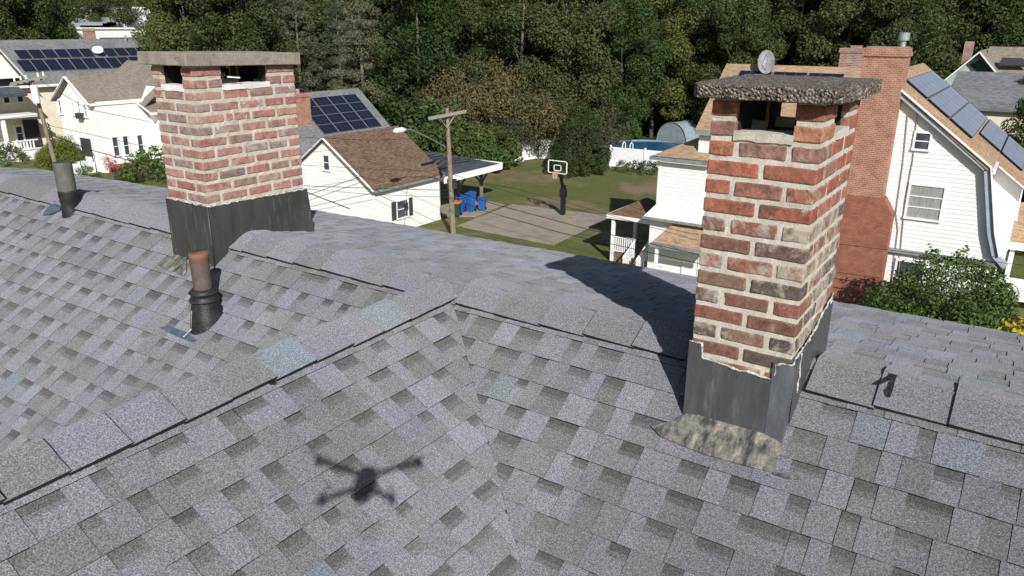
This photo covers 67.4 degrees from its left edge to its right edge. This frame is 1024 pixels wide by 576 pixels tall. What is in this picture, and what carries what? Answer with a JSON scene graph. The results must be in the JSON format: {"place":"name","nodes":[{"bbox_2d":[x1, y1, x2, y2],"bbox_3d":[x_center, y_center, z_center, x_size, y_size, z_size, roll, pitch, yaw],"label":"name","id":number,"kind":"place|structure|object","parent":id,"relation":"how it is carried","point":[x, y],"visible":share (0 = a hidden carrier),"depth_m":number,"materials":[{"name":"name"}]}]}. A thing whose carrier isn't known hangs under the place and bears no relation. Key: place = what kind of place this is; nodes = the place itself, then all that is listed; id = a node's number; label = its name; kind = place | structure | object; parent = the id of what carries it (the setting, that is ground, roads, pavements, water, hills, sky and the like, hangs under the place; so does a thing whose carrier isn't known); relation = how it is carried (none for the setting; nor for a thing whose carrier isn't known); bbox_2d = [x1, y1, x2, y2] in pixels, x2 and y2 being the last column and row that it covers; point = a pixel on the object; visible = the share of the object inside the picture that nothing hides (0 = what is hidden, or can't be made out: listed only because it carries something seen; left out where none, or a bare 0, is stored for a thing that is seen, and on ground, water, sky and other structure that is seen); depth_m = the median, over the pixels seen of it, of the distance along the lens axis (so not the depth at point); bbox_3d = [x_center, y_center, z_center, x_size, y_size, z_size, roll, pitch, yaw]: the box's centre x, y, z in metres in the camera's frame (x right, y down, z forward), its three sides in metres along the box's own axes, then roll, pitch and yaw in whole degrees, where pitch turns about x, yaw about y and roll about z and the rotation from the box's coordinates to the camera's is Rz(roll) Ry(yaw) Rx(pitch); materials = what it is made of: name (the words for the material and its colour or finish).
{"place":"outdoors","nodes":[
{"label":"outdoors","id":0,"kind":"place"},
{"bbox_2d":[0,28,153,163],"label":"cream house","id":1,"kind":"structure","parent":0,"point":[55,61],"depth_m":79.54,"materials":[{"name":"grey"}]},
{"bbox_2d":[13,124,25,140],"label":"window","id":2,"kind":"structure","parent":1,"relation":"in","point":[18,129],"depth_m":77.67,"materials":[{"name":"glass"}]},
{"bbox_2d":[22,119,41,146],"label":"door","id":3,"kind":"structure","parent":1,"relation":"in","point":[31,127],"depth_m":78.53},
{"bbox_2d":[295,88,390,156],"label":"grey roofed house","id":4,"kind":"structure","parent":0,"point":[320,114],"depth_m":62.41,"materials":[{"name":"glass"}]},
{"bbox_2d":[302,10,666,148],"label":"forest floor","id":5,"kind":"structure","parent":0,"point":[645,130],"depth_m":99.86,"materials":[{"name":"green plant"}]},
{"bbox_2d":[514,0,616,79],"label":"leafy tree","id":6,"kind":"object","parent":5,"relation":"on","point":[573,4],"visible":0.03,"depth_m":89.46,"materials":[{"name":"green plant"}]},
{"bbox_2d":[563,0,663,115],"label":"leafy tree","id":7,"kind":"object","parent":5,"relation":"on","point":[624,75],"visible":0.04,"depth_m":87.51,"materials":[{"name":"green plant"}]},
{"bbox_2d":[576,0,670,139],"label":"leafy tree","id":8,"kind":"object","parent":5,"relation":"on","point":[632,100],"visible":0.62,"depth_m":80.07,"materials":[{"name":"green plant"}]},
{"bbox_2d":[612,0,708,137],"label":"leafy tree","id":9,"kind":"object","parent":5,"relation":"on","point":[667,96],"visible":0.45,"depth_m":88.17,"materials":[{"name":"green plant"}]},
{"bbox_2d":[652,0,742,122],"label":"leafy tree","id":10,"kind":"object","parent":5,"relation":"on","point":[700,6],"visible":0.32,"depth_m":88.97,"materials":[{"name":"green plant"}]},
{"bbox_2d":[686,0,787,125],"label":"leafy tree","id":11,"kind":"object","parent":5,"relation":"on","point":[731,34],"visible":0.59,"depth_m":82.83,"materials":[{"name":"green plant"}]},
{"bbox_2d":[686,0,790,106],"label":"leafy tree","id":12,"kind":"object","parent":5,"relation":"on","point":[772,18],"visible":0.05,"depth_m":93.03,"materials":[{"name":"green plant"}]},
{"bbox_2d":[743,1,844,64],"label":"leafy tree","id":13,"kind":"object","parent":5,"relation":"on","point":[784,62],"visible":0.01,"depth_m":92.85,"materials":[{"name":"green plant"}]},
{"bbox_2d":[750,0,841,66],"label":"leafy tree","id":14,"kind":"object","parent":5,"relation":"on","point":[784,20],"visible":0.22,"depth_m":86.84,"materials":[{"name":"green plant"}]},
{"bbox_2d":[771,0,868,64],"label":"leafy tree","id":15,"kind":"object","parent":5,"relation":"on","point":[799,9],"visible":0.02,"depth_m":89.98,"materials":[{"name":"green plant"}]},
{"bbox_2d":[796,0,909,66],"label":"leafy tree","id":16,"kind":"object","parent":5,"relation":"on","point":[837,15],"visible":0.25,"depth_m":82.10,"materials":[{"name":"green plant"}]},
{"bbox_2d":[829,0,957,77],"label":"leafy tree","id":17,"kind":"object","parent":5,"relation":"on","point":[927,51],"visible":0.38,"depth_m":77.49,"materials":[{"name":"green plant"}]},
{"bbox_2d":[839,0,950,61],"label":"leafy tree","id":18,"kind":"object","parent":5,"relation":"on","point":[913,20],"visible":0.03,"depth_m":85.43,"materials":[{"name":"green plant"}]},
{"bbox_2d":[902,0,981,79],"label":"leafy tree","id":19,"kind":"object","parent":5,"relation":"on","point":[957,38],"visible":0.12,"depth_m":85.31,"materials":[{"name":"green plant"}]},
{"bbox_2d":[930,0,1023,78],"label":"leafy tree","id":20,"kind":"object","parent":5,"relation":"on","point":[1004,29],"visible":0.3,"depth_m":83.66,"materials":[{"name":"green plant"}]},
{"bbox_2d":[986,0,1023,44],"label":"leafy tree","id":21,"kind":"object","parent":5,"relation":"on","point":[989,26],"visible":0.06,"depth_m":87.65,"materials":[{"name":"green plant"}]},
{"bbox_2d":[0,0,1023,327],"bbox_3d":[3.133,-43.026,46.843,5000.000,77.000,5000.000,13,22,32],"label":"ground","id":22,"kind":"structure","parent":0,"point":[608,190],"depth_m":61.86,"materials":[{"name":"green plant"}]},
{"bbox_2d":[0,141,26,166],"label":"shrub","id":23,"kind":"object","parent":22,"relation":"on","point":[10,147],"visible":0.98,"depth_m":73.70,"materials":[{"name":"green plant"}]},
{"bbox_2d":[0,0,44,39],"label":"leafy tree","id":24,"kind":"object","parent":22,"relation":"on","point":[5,35],"visible":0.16,"depth_m":85.08,"materials":[{"name":"green plant"}]},
{"bbox_2d":[0,0,49,39],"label":"leafy tree","id":25,"kind":"object","parent":22,"relation":"on","point":[19,4],"visible":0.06,"depth_m":89.05,"materials":[{"name":"green plant"}]},
{"bbox_2d":[9,72,56,161],"bbox_3d":[-31.385,-9.213,51.414,0.870,10.093,2.413,13,22,32],"label":"utility pole","id":26,"kind":"object","parent":22,"relation":"on","point":[35,93],"visible":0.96,"depth_m":50.70,"materials":[{"name":"brown wood"}]},
{"bbox_2d":[5,0,79,39],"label":"leafy tree","id":27,"kind":"object","parent":22,"relation":"on","point":[45,26],"visible":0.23,"depth_m":93.23,"materials":[{"name":"green plant"}]},
{"bbox_2d":[21,0,74,36],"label":"leafy tree","id":28,"kind":"object","parent":22,"relation":"on","point":[58,2],"visible":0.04,"depth_m":108.60,"materials":[{"name":"green plant"}]},
{"bbox_2d":[14,0,85,35],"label":"leafy tree","id":29,"kind":"object","parent":22,"relation":"on","point":[76,12],"visible":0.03,"depth_m":97.07,"materials":[{"name":"green plant"}]},
{"bbox_2d":[33,134,86,170],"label":"clipped shrub","id":30,"kind":"object","parent":22,"relation":"on","point":[62,150],"visible":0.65,"depth_m":70.30,"materials":[{"name":"green plant"}]},
{"bbox_2d":[75,163,100,177],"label":"shrub","id":31,"kind":"object","parent":22,"relation":"on","point":[83,169],"visible":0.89,"depth_m":66.74,"materials":[{"name":"green plant"}]},
{"bbox_2d":[74,0,130,26],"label":"leafy tree","id":32,"kind":"object","parent":22,"relation":"on","point":[94,6],"visible":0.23,"depth_m":156.66,"materials":[{"name":"green plant"}]},
{"bbox_2d":[49,60,163,174],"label":"white house","id":33,"kind":"structure","parent":22,"relation":"on","point":[126,89],"depth_m":70.57,"materials":[{"name":"beige"}]},
{"bbox_2d":[80,138,91,156],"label":"door","id":34,"kind":"structure","parent":33,"relation":"in","point":[85,142],"depth_m":70.50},
{"bbox_2d":[111,136,121,156],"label":"window","id":35,"kind":"structure","parent":33,"relation":"in","point":[115,144],"depth_m":70.26,"materials":[{"name":"glass"}]},
{"bbox_2d":[121,135,130,155],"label":"window","id":36,"kind":"structure","parent":33,"relation":"in","point":[126,146],"depth_m":71.03,"materials":[{"name":"white glass"}]},
{"bbox_2d":[136,134,144,154],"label":"window","id":37,"kind":"structure","parent":33,"relation":"in","point":[139,137],"depth_m":72.10,"materials":[{"name":"white glass"}]},
{"bbox_2d":[75,0,140,24],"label":"leafy tree","id":38,"kind":"object","parent":22,"relation":"on","point":[126,8],"visible":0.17,"depth_m":172.89,"materials":[{"name":"green plant"}]},
{"bbox_2d":[68,7,149,38],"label":"house","id":39,"kind":"structure","parent":22,"relation":"on","point":[104,28],"depth_m":150.11,"materials":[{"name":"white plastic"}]},
{"bbox_2d":[100,154,119,173],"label":"flowering shrub","id":40,"kind":"object","parent":22,"relation":"on","point":[110,165],"visible":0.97,"depth_m":68.92,"materials":[{"name":"pink plant"}]},
{"bbox_2d":[113,164,142,181],"bbox_3d":[-32.582,-9.594,65.201,2.272,1.868,2.292,3,19,9],"label":"shrub","id":41,"kind":"object","parent":22,"relation":"on","point":[117,175],"visible":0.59,"depth_m":64.89,"materials":[{"name":"green plant"}]},
{"bbox_2d":[114,152,163,181],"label":"shrub","id":42,"kind":"object","parent":22,"relation":"on","point":[140,168],"visible":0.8,"depth_m":65.04,"materials":[{"name":"green plant"}]},
{"bbox_2d":[123,141,166,181],"bbox_3d":[-30.504,-10.399,65.614,5.197,5.035,4.907,-8,20,-22],"label":"shrub","id":43,"kind":"object","parent":22,"relation":"on","point":[159,160],"visible":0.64,"depth_m":64.69,"materials":[{"name":"green plant"}]},
{"bbox_2d":[133,0,185,50],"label":"leafy tree","id":44,"kind":"object","parent":22,"relation":"on","point":[139,4],"visible":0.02,"depth_m":90.95,"materials":[{"name":"green plant"}]},
{"bbox_2d":[130,6,223,50],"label":"leafy tree","id":45,"kind":"object","parent":22,"relation":"on","point":[138,35],"visible":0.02,"depth_m":85.84,"materials":[{"name":"green plant"}]},
{"bbox_2d":[143,0,236,78],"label":"leafy tree","id":46,"kind":"object","parent":22,"relation":"on","point":[159,30],"visible":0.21,"depth_m":78.25,"materials":[{"name":"green plant"}]},
{"bbox_2d":[148,0,244,73],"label":"leafy tree","id":47,"kind":"object","parent":22,"relation":"on","point":[223,69],"visible":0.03,"depth_m":79.21,"materials":[{"name":"green plant"}]},
{"bbox_2d":[174,0,287,74],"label":"leafy tree","id":48,"kind":"object","parent":22,"relation":"on","point":[191,13],"visible":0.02,"depth_m":82.59,"materials":[{"name":"green plant"}]},
{"bbox_2d":[180,0,297,83],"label":"leafy tree","id":49,"kind":"object","parent":22,"relation":"on","point":[252,39],"visible":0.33,"depth_m":76.31,"materials":[{"name":"green plant"}]},
{"bbox_2d":[271,0,331,92],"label":"pine tree","id":50,"kind":"object","parent":22,"relation":"on","point":[299,45],"visible":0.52,"depth_m":86.95,"materials":[{"name":"green plant"}]},
{"bbox_2d":[277,0,351,92],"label":"leafy tree","id":51,"kind":"object","parent":22,"relation":"on","point":[313,7],"visible":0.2,"depth_m":94.88,"materials":[{"name":"green plant"}]},
{"bbox_2d":[311,0,371,103],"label":"pine tree","id":52,"kind":"object","parent":22,"relation":"on","point":[337,9],"visible":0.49,"depth_m":90.13,"materials":[{"name":"green plant"}]},
{"bbox_2d":[311,0,396,107],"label":"leafy tree","id":53,"kind":"object","parent":22,"relation":"on","point":[333,54],"visible":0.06,"depth_m":97.47,"materials":[{"name":"green plant"}]},
{"bbox_2d":[326,0,405,125],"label":"pine tree","id":54,"kind":"object","parent":22,"relation":"on","point":[364,6],"visible":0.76,"depth_m":79.76,"materials":[{"name":"green plant"}]},
{"bbox_2d":[301,126,444,226],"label":"garage","id":55,"kind":"structure","parent":22,"relation":"on","point":[373,151],"depth_m":50.19,"materials":[{"name":"white plastic"}]},
{"bbox_2d":[322,153,330,171],"bbox_3d":[-11.995,-8.093,49.556,0.707,1.110,0.096,13,22,32],"label":"window","id":56,"kind":"structure","parent":55,"relation":"in","point":[325,157],"depth_m":49.56,"materials":[{"name":"white glass"}]},
{"bbox_2d":[391,197,412,220],"bbox_3d":[-7.170,-5.202,50.372,0.101,1.298,2.023,13,22,32],"label":"window","id":57,"kind":"structure","parent":55,"relation":"in","point":[398,212],"depth_m":50.31,"materials":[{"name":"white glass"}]},
{"bbox_2d":[337,0,443,114],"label":"leafy tree","id":58,"kind":"object","parent":22,"relation":"on","point":[387,22],"visible":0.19,"depth_m":88.85,"materials":[{"name":"green plant"}]},
{"bbox_2d":[378,83,445,131],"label":"shrub","id":59,"kind":"object","parent":22,"relation":"on","point":[396,109],"visible":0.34,"depth_m":76.18,"materials":[{"name":"green plant"}]},
{"bbox_2d":[362,0,470,120],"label":"leafy tree","id":60,"kind":"object","parent":22,"relation":"on","point":[441,20],"visible":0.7,"depth_m":79.12,"materials":[{"name":"green plant"}]},
{"bbox_2d":[393,108,466,233],"bbox_3d":[-4.878,-5.939,46.437,0.701,9.260,7.611,9,21,25],"label":"utility pole","id":61,"kind":"object","parent":22,"relation":"on","point":[451,184],"visible":0.97,"depth_m":47.88,"materials":[{"name":"brown wood"}]},
{"bbox_2d":[449,190,1023,307],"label":"overhead wire","id":62,"kind":"object","parent":61,"relation":"attached to","point":[699,254],"visible":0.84,"depth_m":30.99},
{"bbox_2d":[451,197,1023,320],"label":"overhead wire","id":63,"kind":"object","parent":61,"relation":"attached to","point":[698,263],"visible":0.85,"depth_m":30.10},
{"bbox_2d":[404,117,455,154],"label":"shrub","id":64,"kind":"object","parent":22,"relation":"on","point":[423,139],"visible":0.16,"depth_m":68.11,"materials":[{"name":"green plant"}]},
{"bbox_2d":[395,74,488,133],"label":"shrub","id":65,"kind":"object","parent":22,"relation":"on","point":[442,104],"visible":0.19,"depth_m":75.76,"materials":[{"name":"green plant"}]},
{"bbox_2d":[417,118,486,159],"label":"shrub","id":66,"kind":"object","parent":22,"relation":"on","point":[463,150],"visible":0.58,"depth_m":67.75,"materials":[{"name":"green plant"}]},
{"bbox_2d":[412,0,498,86],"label":"leafy tree","id":67,"kind":"object","parent":22,"relation":"on","point":[476,37],"visible":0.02,"depth_m":90.98,"materials":[{"name":"green plant"}]},
{"bbox_2d":[416,58,525,141],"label":"shrub","id":68,"kind":"object","parent":22,"relation":"on","point":[443,91],"visible":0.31,"depth_m":77.54,"materials":[{"name":"green plant"}]},
{"bbox_2d":[440,192,503,216],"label":"carport slab","id":69,"kind":"structure","parent":22,"relation":"on","point":[445,210],"depth_m":57.27,"materials":[{"name":"concrete"}]},
{"bbox_2d":[454,200,461,215],"bbox_3d":[-3.909,-5.654,54.548,0.600,1.080,0.715,6,20,16],"label":"wheelie bin","id":70,"kind":"object","parent":69,"relation":"on","point":[457,204],"visible":0.81,"depth_m":54.35,"materials":[{"name":"green plastic"}]},
{"bbox_2d":[424,151,502,199],"bbox_3d":[-5.689,-8.047,58.282,7.220,3.308,7.090,13,22,32],"label":"carport","id":71,"kind":"object","parent":69,"relation":"on","point":[464,167],"visible":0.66,"depth_m":57.38,"materials":[{"name":"dark grey ribbed metal"},{"name":"white painted wood"},{"name":"dark wood"}]},
{"bbox_2d":[464,190,476,210],"bbox_3d":[-3.009,-6.310,55.914,0.600,1.450,0.715,15,24,37],"label":"wheelie bin","id":72,"kind":"object","parent":69,"relation":"on","point":[470,200],"visible":1,"depth_m":55.73,"materials":[{"name":"blue plastic"}]},
{"bbox_2d":[426,0,519,97],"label":"leafy tree","id":73,"kind":"object","parent":22,"relation":"on","point":[463,6],"visible":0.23,"depth_m":82.51,"materials":[{"name":"green plant"}]},
{"bbox_2d":[442,116,513,170],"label":"shrub","id":74,"kind":"object","parent":22,"relation":"on","point":[495,152],"visible":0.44,"depth_m":69.90,"materials":[{"name":"green plant"}]},
{"bbox_2d":[466,117,504,148],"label":"shrub","id":75,"kind":"object","parent":22,"relation":"on","point":[492,124],"visible":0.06,"depth_m":74.95,"materials":[{"name":"green plant"}]},
{"bbox_2d":[465,125,523,163],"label":"shrub","id":76,"kind":"object","parent":22,"relation":"on","point":[513,149],"visible":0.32,"depth_m":73.05,"materials":[{"name":"green plant"}]},
{"bbox_2d":[445,56,566,148],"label":"leafy tree","id":77,"kind":"object","parent":22,"relation":"on","point":[506,81],"visible":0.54,"depth_m":74.98,"materials":[{"name":"green plant"}]},
{"bbox_2d":[0,51,1023,575],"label":"house","id":78,"kind":"structure","parent":22,"relation":"on","point":[228,353],"depth_m":3.19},
{"bbox_2d":[485,113,546,156],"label":"shrub","id":79,"kind":"object","parent":22,"relation":"on","point":[540,145],"visible":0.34,"depth_m":75.97,"materials":[{"name":"green plant"}]},
{"bbox_2d":[480,0,553,109],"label":"leafy tree","id":80,"kind":"object","parent":22,"relation":"on","point":[519,4],"visible":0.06,"depth_m":89.22,"materials":[{"name":"green plant"}]},
{"bbox_2d":[463,0,573,132],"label":"leafy tree","id":81,"kind":"object","parent":22,"relation":"on","point":[519,41],"visible":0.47,"depth_m":77.57,"materials":[{"name":"green plant"}]},
{"bbox_2d":[457,204,608,244],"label":"court slab","id":82,"kind":"structure","parent":22,"relation":"on","point":[496,224],"depth_m":52.80,"materials":[{"name":"concrete"}]},
{"bbox_2d":[548,159,567,214],"bbox_3d":[3.180,-6.974,54.044,1.370,4.113,1.856,2,19,5],"label":"basketball hoop","id":83,"kind":"object","parent":82,"relation":"on","point":[563,192],"visible":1,"depth_m":54.48,"materials":[{"name":"black plastic"}]},
{"bbox_2d":[479,64,590,146],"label":"shrub","id":84,"kind":"object","parent":22,"relation":"on","point":[560,99],"visible":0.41,"depth_m":75.74,"materials":[{"name":"green plant"}]},
{"bbox_2d":[500,140,574,162],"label":"vinyl fence","id":85,"kind":"object","parent":22,"relation":"on","point":[528,152],"visible":0.17,"depth_m":77.77,"materials":[{"name":"white plastic"}]},
{"bbox_2d":[509,0,625,136],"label":"leafy tree","id":86,"kind":"object","parent":22,"relation":"on","point":[595,18],"visible":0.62,"depth_m":76.01,"materials":[{"name":"green plant"}]},
{"bbox_2d":[543,99,612,178],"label":"evergreen tree","id":87,"kind":"object","parent":22,"relation":"on","point":[583,123],"visible":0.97,"depth_m":69.06,"materials":[{"name":"green plant"}]},
{"bbox_2d":[537,64,618,152],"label":"shrub","id":88,"kind":"object","parent":22,"relation":"on","point":[605,133],"visible":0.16,"depth_m":78.93,"materials":[{"name":"green plant"}]},
{"bbox_2d":[548,96,631,144],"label":"shrub","id":89,"kind":"object","parent":22,"relation":"on","point":[621,137],"visible":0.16,"depth_m":80.11,"materials":[{"name":"green plant"}]},
{"bbox_2d":[606,197,656,266],"bbox_3d":[7.160,-3.232,44.175,2.820,3.650,4.818,13,22,32],"label":"porch","id":90,"kind":"object","parent":22,"relation":"on","point":[634,212],"visible":0.69,"depth_m":43.58,"materials":[{"name":"white wood"}]},
{"bbox_2d":[609,145,661,170],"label":"vinyl fence","id":91,"kind":"object","parent":22,"relation":"on","point":[625,154],"visible":0.53,"depth_m":73.07,"materials":[{"name":"white plastic"}]},
{"bbox_2d":[604,139,683,155],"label":"swimming pool","id":92,"kind":"structure","parent":22,"relation":"on","point":[658,145],"depth_m":79.96,"materials":[{"name":"blue liquid"}]},
{"bbox_2d":[636,159,657,174],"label":"shrub","id":93,"kind":"object","parent":22,"relation":"on","point":[642,163],"visible":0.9,"depth_m":70.63,"materials":[{"name":"green plant"}]},
{"bbox_2d":[656,119,699,142],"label":"tunnel shelter","id":94,"kind":"object","parent":22,"relation":"on","point":[682,131],"visible":0.36,"depth_m":88.29,"materials":[{"name":"metal"}]},
{"bbox_2d":[641,32,1023,310],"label":"gambrel house","id":95,"kind":"structure","parent":22,"relation":"on","point":[937,161],"depth_m":34.63,"materials":[{"name":"white plastic"}]},
{"bbox_2d":[681,247,699,276],"bbox_3d":[9.529,-1.502,40.898,1.007,1.898,0.096,13,22,32],"label":"door","id":96,"kind":"structure","parent":95,"relation":"in","point":[688,268],"depth_m":41.03,"materials":[{"name":"white"}]},
{"bbox_2d":[893,258,926,297],"bbox_3d":[18.161,-0.382,35.217,1.310,1.847,0.096,13,22,32],"label":"window","id":97,"kind":"structure","parent":95,"relation":"in","point":[897,259],"depth_m":35.19,"materials":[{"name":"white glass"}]},
{"bbox_2d":[911,130,932,151],"bbox_3d":[17.846,-6.393,33.412,0.754,0.867,0.096,13,22,32],"label":"window","id":98,"kind":"structure","parent":95,"relation":"in","point":[922,140],"depth_m":33.42,"materials":[{"name":"white glass"}]},
{"bbox_2d":[903,182,946,222],"bbox_3d":[18.271,-3.787,33.990,1.523,1.642,0.096,13,22,32],"label":"window","id":99,"kind":"structure","parent":95,"relation":"in","point":[924,202],"depth_m":34.01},
{"bbox_2d":[857,243,1022,332],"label":"bush","id":100,"kind":"object","parent":22,"relation":"on","point":[988,292],"visible":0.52,"depth_m":30.60,"materials":[{"name":"green plant"}]},
{"bbox_2d":[945,41,1023,85],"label":"green house","id":101,"kind":"structure","parent":22,"relation":"on","point":[1001,59],"depth_m":67.58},
{"bbox_2d":[951,71,1023,136],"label":"grey roofed shed","id":102,"kind":"structure","parent":22,"relation":"on","point":[994,97],"depth_m":53.22,"materials":[{"name":"grey"}]},
{"bbox_2d":[991,291,1023,333],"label":"yellow bush","id":103,"kind":"object","parent":22,"relation":"on","point":[1017,330],"visible":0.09,"depth_m":27.71,"materials":[{"name":"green plant"}]},
{"bbox_2d":[1000,97,1023,201],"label":"leafy tree","id":104,"kind":"object","parent":22,"relation":"on","point":[1019,129],"visible":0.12,"depth_m":46.57,"materials":[{"name":"green plant"}]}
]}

